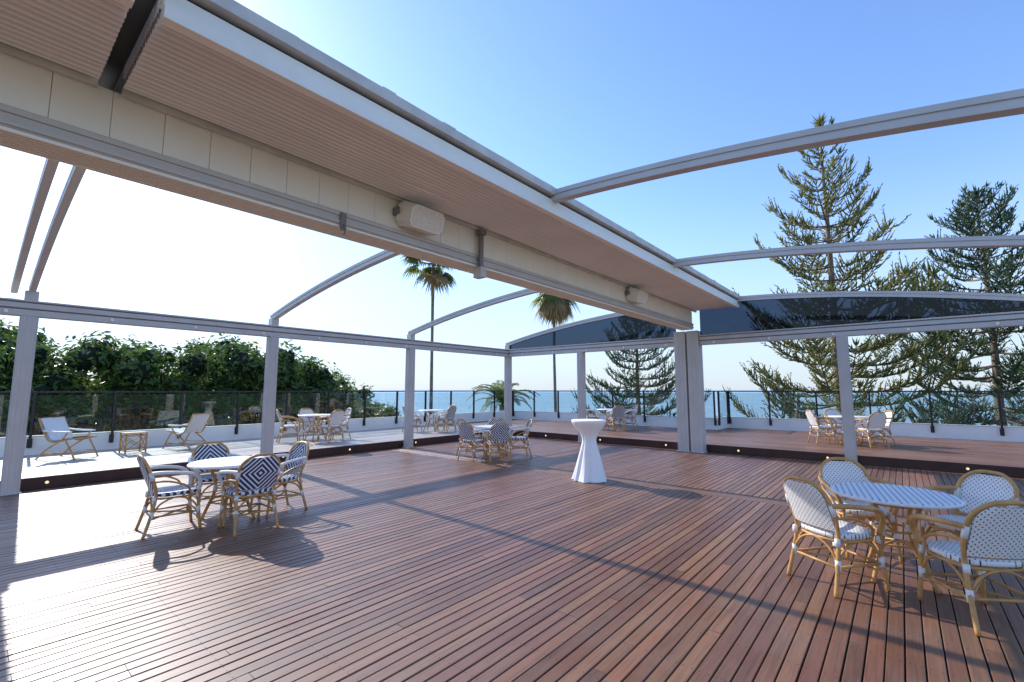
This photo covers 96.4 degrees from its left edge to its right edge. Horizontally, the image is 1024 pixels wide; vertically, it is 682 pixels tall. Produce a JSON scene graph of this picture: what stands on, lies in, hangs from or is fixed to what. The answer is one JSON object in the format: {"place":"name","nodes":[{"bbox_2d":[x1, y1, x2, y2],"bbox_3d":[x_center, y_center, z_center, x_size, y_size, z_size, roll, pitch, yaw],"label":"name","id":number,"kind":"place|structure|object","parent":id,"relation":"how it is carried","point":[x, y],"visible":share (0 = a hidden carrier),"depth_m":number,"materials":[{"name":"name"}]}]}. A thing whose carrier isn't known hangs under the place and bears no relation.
{"place":"outdoors","nodes":[
{"label":"outdoors","id":0,"kind":"place"},
{"bbox_2d":[0,422,28,436],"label":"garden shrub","id":1,"kind":"object","parent":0,"point":[2,433],"visible":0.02,"depth_m":12.94,"materials":[{"name":"green plant"}]},
{"bbox_2d":[0,0,1023,389],"label":"sky","id":2,"kind":"structure","parent":0,"point":[568,92],"materials":[{"name":"blue"}]},
{"bbox_2d":[357,390,1023,425],"bbox_3d":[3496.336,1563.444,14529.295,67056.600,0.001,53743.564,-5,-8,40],"label":"sea","id":3,"kind":"structure","parent":0,"point":[544,400],"depth_m":390.58,"materials":[{"name":"liquid"}]},
{"bbox_3d":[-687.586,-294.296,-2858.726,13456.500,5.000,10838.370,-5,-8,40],"label":"ground","id":4,"kind":"structure","parent":0,"visible":0},
{"bbox_2d":[0,338,81,434],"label":"broadleaf tree","id":5,"kind":"object","parent":4,"relation":"on","point":[42,353],"visible":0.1,"depth_m":14.73,"materials":[{"name":"green plant"}]},
{"bbox_2d":[0,318,92,416],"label":"broadleaf tree","id":6,"kind":"object","parent":4,"relation":"on","point":[5,333],"visible":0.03,"depth_m":16.87,"materials":[{"name":"green plant"}]},
{"bbox_2d":[11,330,178,434],"bbox_3d":[-14.430,4.990,15.820,4.550,10.754,5.208,5,-8,-37],"label":"broadleaf tree","id":7,"kind":"object","parent":4,"relation":"on","point":[138,368],"visible":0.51,"depth_m":15.65,"materials":[{"name":"green plant"}]},
{"bbox_2d":[72,420,139,432],"bbox_3d":[-12.784,6.308,14.099,4.218,7.762,4.442,-5,-8,41],"label":"garden shrub","id":8,"kind":"object","parent":4,"relation":"on","point":[109,429],"depth_m":14.23,"materials":[{"name":"green plant"}]},
{"bbox_2d":[84,334,181,394],"bbox_3d":[-16.463,5.212,19.658,5.014,11.127,5.470,-2,-7,20],"label":"broadleaf tree","id":9,"kind":"object","parent":4,"relation":"on","point":[133,348],"visible":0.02,"depth_m":20.20,"materials":[{"name":"green plant"}]},
{"bbox_2d":[130,339,256,429],"bbox_3d":[-13.232,5.284,18.388,5.470,10.715,5.014,5,-8,-41],"label":"broadleaf tree","id":10,"kind":"object","parent":4,"relation":"on","point":[193,365],"visible":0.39,"depth_m":18.00,"materials":[{"name":"green plant"}]},
{"bbox_2d":[147,413,246,428],"bbox_3d":[-10.864,6.384,15.580,3.335,7.927,4.383,-3,-7,27],"label":"garden shrub","id":11,"kind":"object","parent":4,"relation":"on","point":[222,422],"visible":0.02,"depth_m":15.22,"materials":[{"name":"green plant"}]},
{"bbox_2d":[169,333,251,392],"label":"broadleaf tree","id":12,"kind":"object","parent":4,"relation":"on","point":[219,344],"visible":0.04,"depth_m":21.78,"materials":[{"name":"green plant"}]},
{"bbox_2d":[199,339,311,423],"bbox_3d":[-11.470,5.304,19.789,5.193,10.972,4.105,1,-6,-11],"label":"broadleaf tree","id":13,"kind":"object","parent":4,"relation":"on","point":[245,365],"visible":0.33,"depth_m":19.33,"materials":[{"name":"green plant"}]},
{"bbox_2d":[239,416,298,423],"bbox_3d":[-9.597,6.704,17.433,4.427,7.683,3.640,6,-8,-44],"label":"garden shrub","id":14,"kind":"object","parent":4,"relation":"on","point":[276,421],"depth_m":17.78,"materials":[{"name":"green plant"}]},
{"bbox_2d":[261,356,340,413],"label":"broadleaf tree","id":15,"kind":"object","parent":4,"relation":"on","point":[324,376],"visible":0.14,"depth_m":21.95,"materials":[{"name":"green plant"}]},
{"bbox_2d":[293,355,324,368],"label":"broadleaf tree","id":16,"kind":"object","parent":4,"relation":"on","point":[312,362],"visible":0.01,"depth_m":25.54,"materials":[{"name":"green plant"}]},
{"bbox_2d":[308,372,374,418],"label":"broadleaf tree","id":17,"kind":"object","parent":4,"relation":"on","point":[358,397],"visible":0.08,"depth_m":23.08,"materials":[{"name":"green plant"}]},
{"bbox_2d":[334,371,375,402],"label":"broadleaf tree","id":18,"kind":"object","parent":4,"relation":"on","point":[343,382],"visible":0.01,"depth_m":26.44,"materials":[{"name":"green plant"}]},
{"bbox_2d":[334,400,403,418],"bbox_3d":[-6.478,6.795,20.686,4.383,8.194,3.335,-3,-7,25],"label":"garden shrub","id":19,"kind":"object","parent":4,"relation":"on","point":[383,412],"visible":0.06,"depth_m":20.76,"materials":[{"name":"green plant"}]},
{"bbox_2d":[356,401,386,411],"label":"broadleaf tree","id":20,"kind":"object","parent":4,"relation":"on","point":[376,403],"depth_m":24.93,"materials":[{"name":"green plant"}]},
{"bbox_2d":[399,255,457,414],"bbox_3d":[-5.137,2.312,28.409,4.313,18.743,4.281,-5,-8,40],"label":"fan palm","id":21,"kind":"object","parent":4,"relation":"on","point":[435,277],"visible":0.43,"depth_m":28.57,"materials":[{"name":"green plant"}]},
{"bbox_2d":[466,380,539,411],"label":"date palm","id":22,"kind":"object","parent":4,"relation":"on","point":[499,394],"visible":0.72,"depth_m":27.49,"materials":[{"name":"green plant"}]},
{"bbox_2d":[0,437,1023,681],"bbox_3d":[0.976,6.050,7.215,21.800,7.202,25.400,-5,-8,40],"label":"timber deck","id":23,"kind":"structure","parent":4,"relation":"on","point":[434,563],"depth_m":3.91,"materials":[{"name":"brown wood"}]},
{"bbox_2d":[134,454,201,538],"bbox_3d":[-4.115,1.792,5.480,0.654,0.910,0.640,-6,-8,43],"label":"rattan armchair","id":24,"kind":"object","parent":23,"relation":"on","point":[189,489],"visible":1,"depth_m":5.41,"materials":[{"name":"wicker"}]},
{"bbox_2d":[186,441,240,516],"bbox_3d":[-4.166,1.890,6.399,0.640,0.910,0.654,-6,-8,44],"label":"rattan armchair","id":25,"kind":"object","parent":23,"relation":"on","point":[201,451],"visible":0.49,"depth_m":6.50,"materials":[{"name":"wicker"}]},
{"bbox_2d":[187,456,262,526],"bbox_3d":[-3.622,1.917,5.862,0.936,0.747,0.936,-2,-7,22],"label":"bistro table","id":26,"kind":"object","parent":23,"relation":"on","point":[212,465],"visible":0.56,"depth_m":5.75,"materials":[{"name":"wicker"}]},
{"bbox_2d":[217,453,280,536],"bbox_3d":[-3.163,1.799,5.550,0.640,0.910,0.654,-5,-8,40],"label":"rattan armchair","id":27,"kind":"object","parent":23,"relation":"on","point":[254,476],"visible":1,"depth_m":5.43,"materials":[{"name":"wicker"}]},
{"bbox_2d":[248,441,308,517],"bbox_3d":[-3.201,1.887,6.375,0.654,0.910,0.640,-4,-7,34],"label":"rattan armchair","id":28,"kind":"object","parent":23,"relation":"on","point":[295,461],"visible":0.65,"depth_m":6.42,"materials":[{"name":"wicker"}]},
{"bbox_2d":[456,419,483,456],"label":"rattan armchair","id":29,"kind":"object","parent":23,"relation":"on","point":[463,420],"visible":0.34,"depth_m":11.77,"materials":[{"name":"wicker"}]},
{"bbox_2d":[457,422,487,461],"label":"rattan armchair","id":30,"kind":"object","parent":23,"relation":"on","point":[467,433],"visible":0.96,"depth_m":10.79,"materials":[{"name":"wicker"}]},
{"bbox_2d":[474,425,510,457],"bbox_3d":[-0.483,2.516,11.465,0.936,0.747,0.936,0,-6,3],"label":"bistro table","id":31,"kind":"object","parent":23,"relation":"on","point":[485,427],"visible":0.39,"depth_m":11.31,"materials":[{"name":"wicker"}]},
{"bbox_2d":[485,417,505,449],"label":"rattan armchair","id":32,"kind":"object","parent":23,"relation":"on","point":[492,421],"visible":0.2,"depth_m":12.51,"materials":[{"name":"wicker"}]},
{"bbox_2d":[483,422,510,462],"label":"rattan armchair","id":33,"kind":"object","parent":23,"relation":"on","point":[499,433],"visible":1,"depth_m":10.61,"materials":[{"name":"wicker"}]},
{"bbox_2d":[0,0,1023,495],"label":"retractable roof pergola","id":34,"kind":"object","parent":23,"relation":"on","point":[232,104],"visible":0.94,"depth_m":4.61,"materials":[{"name":"metal"}]},
{"bbox_2d":[393,200,444,235],"bbox_3d":[-1.031,-1.401,5.239,0.296,0.322,0.590,-5,-8,40],"label":"roof speaker","id":35,"kind":"object","parent":34,"relation":"attached to","point":[418,218],"visible":1,"depth_m":5.10},
{"bbox_2d":[625,287,647,303],"bbox_3d":[2.616,-0.943,9.530,0.296,0.322,0.590,-5,-8,40],"label":"roof speaker","id":36,"kind":"object","parent":34,"relation":"attached to","point":[636,295],"visible":1,"depth_m":9.37},
{"bbox_2d":[0,419,1023,491],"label":"raised walkway deck","id":37,"kind":"structure","parent":23,"relation":"on","point":[945,455],"depth_m":11.54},
{"bbox_2d":[34,416,98,459],"bbox_3d":[-9.534,2.081,9.855,0.869,0.878,0.602,0,-6,0],"label":"lounge chair","id":38,"kind":"object","parent":37,"relation":"on","point":[56,430],"visible":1,"depth_m":9.80,"materials":[{"name":"fabric"}]},
{"bbox_2d":[118,431,147,453],"bbox_3d":[-8.825,2.362,10.669,0.420,0.470,0.417,-4,-7,34],"label":"rattan side table","id":39,"kind":"object","parent":37,"relation":"on","point":[126,436],"visible":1,"depth_m":10.62,"materials":[{"name":"wicker"}]},
{"bbox_2d":[162,413,211,448],"bbox_3d":[-8.228,2.270,11.623,0.869,0.878,0.602,-1,-6,12],"label":"lounge chair","id":40,"kind":"object","parent":37,"relation":"on","point":[197,423],"visible":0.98,"depth_m":11.53,"materials":[{"name":"fabric"}]},
{"bbox_2d":[276,410,300,442],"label":"rattan armchair","id":41,"kind":"object","parent":37,"relation":"on","point":[292,425],"visible":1,"depth_m":12.74,"materials":[{"name":"wicker"}]},
{"bbox_2d":[298,408,321,439],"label":"rattan armchair","id":42,"kind":"object","parent":37,"relation":"on","point":[302,419],"visible":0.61,"depth_m":13.87,"materials":[{"name":"wicker"}]},
{"bbox_2d":[299,414,330,441],"bbox_3d":[-5.669,2.505,13.241,0.936,0.747,0.936,-4,-8,36],"label":"bistro table","id":43,"kind":"object","parent":37,"relation":"on","point":[308,416],"visible":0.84,"depth_m":13.16,"materials":[{"name":"wicker"}]},
{"bbox_2d":[316,410,344,442],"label":"rattan armchair","id":44,"kind":"object","parent":37,"relation":"on","point":[336,418],"visible":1,"depth_m":12.78,"materials":[{"name":"wicker"}]},
{"bbox_2d":[326,408,351,439],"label":"rattan armchair","id":45,"kind":"object","parent":37,"relation":"on","point":[347,412],"visible":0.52,"depth_m":13.71,"materials":[{"name":"wicker"}]},
{"bbox_2d":[402,406,421,431],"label":"rattan armchair","id":46,"kind":"object","parent":37,"relation":"on","point":[416,419],"visible":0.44,"depth_m":15.92,"materials":[{"name":"wicker"}]},
{"bbox_2d":[418,409,444,430],"bbox_3d":[-2.882,2.839,16.366,0.936,0.747,0.936,-1,-6,9],"label":"bistro table","id":47,"kind":"object","parent":37,"relation":"on","point":[433,418],"visible":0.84,"depth_m":16.25,"materials":[{"name":"wicker"}]},
{"bbox_2d":[435,406,455,432],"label":"rattan armchair","id":48,"kind":"object","parent":37,"relation":"on","point":[449,414],"visible":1,"depth_m":15.90,"materials":[{"name":"wicker"}]},
{"bbox_2d":[436,405,456,430],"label":"rattan armchair","id":49,"kind":"object","parent":37,"relation":"on","point":[447,421],"visible":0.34,"depth_m":16.83,"materials":[{"name":"wicker"}]},
{"bbox_2d":[0,410,1023,456],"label":"parapet wall","id":50,"kind":"structure","parent":37,"relation":"on","point":[100,441],"depth_m":14.10,"materials":[{"name":"white paint"}]},
{"bbox_2d":[0,391,1023,447],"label":"glass balustrade","id":51,"kind":"object","parent":50,"relation":"on","point":[111,439],"visible":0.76,"depth_m":14.58,"materials":[{"name":"clear glass"}]},
{"bbox_2d":[586,409,599,418],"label":"rattan armchair","id":52,"kind":"object","parent":37,"relation":"on","point":[592,417],"visible":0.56,"depth_m":16.93,"materials":[{"name":"wicker"}]},
{"bbox_2d":[597,409,616,429],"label":"bistro table","id":53,"kind":"object","parent":37,"relation":"on","point":[604,410],"visible":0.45,"depth_m":17.04,"materials":[{"name":"wicker"}]},
{"bbox_2d":[606,405,625,430],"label":"rattan armchair","id":54,"kind":"object","parent":37,"relation":"on","point":[618,413],"visible":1,"depth_m":16.23,"materials":[{"name":"wicker"}]},
{"bbox_2d":[620,404,638,428],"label":"rattan armchair","id":55,"kind":"object","parent":37,"relation":"on","point":[634,411],"visible":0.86,"depth_m":17.02,"materials":[{"name":"wicker"}]},
{"bbox_2d":[805,410,838,443],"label":"rattan armchair","id":56,"kind":"object","parent":37,"relation":"on","point":[812,418],"visible":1,"depth_m":12.47,"materials":[{"name":"wicker"}]},
{"bbox_2d":[823,408,842,441],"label":"rattan armchair","id":57,"kind":"object","parent":37,"relation":"on","point":[828,412],"visible":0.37,"depth_m":13.38,"materials":[{"name":"wicker"}]},
{"bbox_2d":[828,415,868,444],"bbox_3d":[9.191,2.422,12.471,0.936,0.747,0.936,-5,-8,37],"label":"bistro table","id":58,"kind":"object","parent":37,"relation":"on","point":[839,417],"visible":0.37,"depth_m":12.33,"materials":[{"name":"wicker"}]},
{"bbox_2d":[854,412,889,447],"bbox_3d":[9.214,2.261,11.753,0.654,0.910,0.640,0,-6,-2],"label":"rattan armchair","id":59,"kind":"object","parent":37,"relation":"on","point":[876,423],"visible":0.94,"depth_m":11.56,"materials":[{"name":"wicker"}]},
{"bbox_2d":[861,410,895,444],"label":"rattan armchair","id":60,"kind":"object","parent":37,"relation":"on","point":[889,415],"visible":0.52,"depth_m":12.27,"materials":[{"name":"wicker"}]},
{"bbox_2d":[506,419,532,456],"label":"rattan armchair","id":61,"kind":"object","parent":23,"relation":"on","point":[526,430],"visible":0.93,"depth_m":11.43,"materials":[{"name":"wicker"}]},
{"bbox_2d":[571,419,606,482],"bbox_3d":[1.439,2.014,8.499,0.667,1.088,0.662,-5,-8,40],"label":"cocktail table","id":62,"kind":"object","parent":23,"relation":"on","point":[589,467],"visible":1,"depth_m":8.33,"materials":[{"name":"white fabric"}]},
{"bbox_2d":[783,475,890,597],"bbox_3d":[2.773,1.633,3.990,0.640,0.910,0.654,1,-6,-13],"label":"rattan armchair","id":63,"kind":"object","parent":23,"relation":"on","point":[812,506],"visible":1,"depth_m":3.84,"materials":[{"name":"wicker"}]},
{"bbox_2d":[818,457,903,563],"bbox_3d":[3.579,1.716,4.771,0.654,0.910,0.640,-1,-6,14],"label":"rattan armchair","id":64,"kind":"object","parent":23,"relation":"on","point":[831,473],"visible":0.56,"depth_m":4.93,"materials":[{"name":"wicker"}]},
{"bbox_2d":[830,482,965,593],"bbox_3d":[3.407,1.724,4.057,0.936,0.747,0.936,-4,-7,31],"label":"bistro table","id":65,"kind":"object","parent":23,"relation":"on","point":[910,499],"visible":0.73,"depth_m":3.97,"materials":[{"name":"wicker"}]},
{"bbox_2d":[908,500,1023,635],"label":"rattan armchair","id":66,"kind":"object","parent":23,"relation":"on","point":[991,536],"visible":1,"depth_m":3.18,"materials":[{"name":"wicker"}]},
{"bbox_2d":[915,470,1019,588],"bbox_3d":[4.154,1.650,4.149,0.640,0.910,0.654,1,-6,-12],"label":"rattan armchair","id":67,"kind":"object","parent":23,"relation":"on","point":[975,490],"visible":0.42,"depth_m":4.28,"materials":[{"name":"wicker"}]},
{"bbox_2d":[528,292,578,411],"bbox_3d":[2.902,3.125,31.303,4.160,17.742,4.528,2,-6,-17],"label":"fan palm","id":68,"kind":"object","parent":4,"relation":"on","point":[555,310],"visible":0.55,"depth_m":31.32,"materials":[{"name":"green plant"}]},
{"bbox_2d":[570,347,723,416],"bbox_3d":[9.160,4.509,34.626,10.952,15.697,9.795,2,-6,-17],"label":"norfolk pine","id":69,"kind":"object","parent":4,"relation":"on","point":[652,398],"visible":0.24,"depth_m":34.07,"materials":[{"name":"green plant"}]},
{"bbox_2d":[716,113,987,423],"bbox_3d":[16.659,-0.638,24.031,10.775,23.691,11.350,-2,-6,14],"label":"norfolk pine","id":70,"kind":"object","parent":4,"relation":"on","point":[821,352],"visible":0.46,"depth_m":22.51,"materials":[{"name":"green plant"}]},
{"bbox_2d":[886,180,1023,426],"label":"norfolk pine","id":71,"kind":"object","parent":4,"relation":"on","point":[1014,372],"visible":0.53,"depth_m":25.47,"materials":[{"name":"green plant"}]}
]}

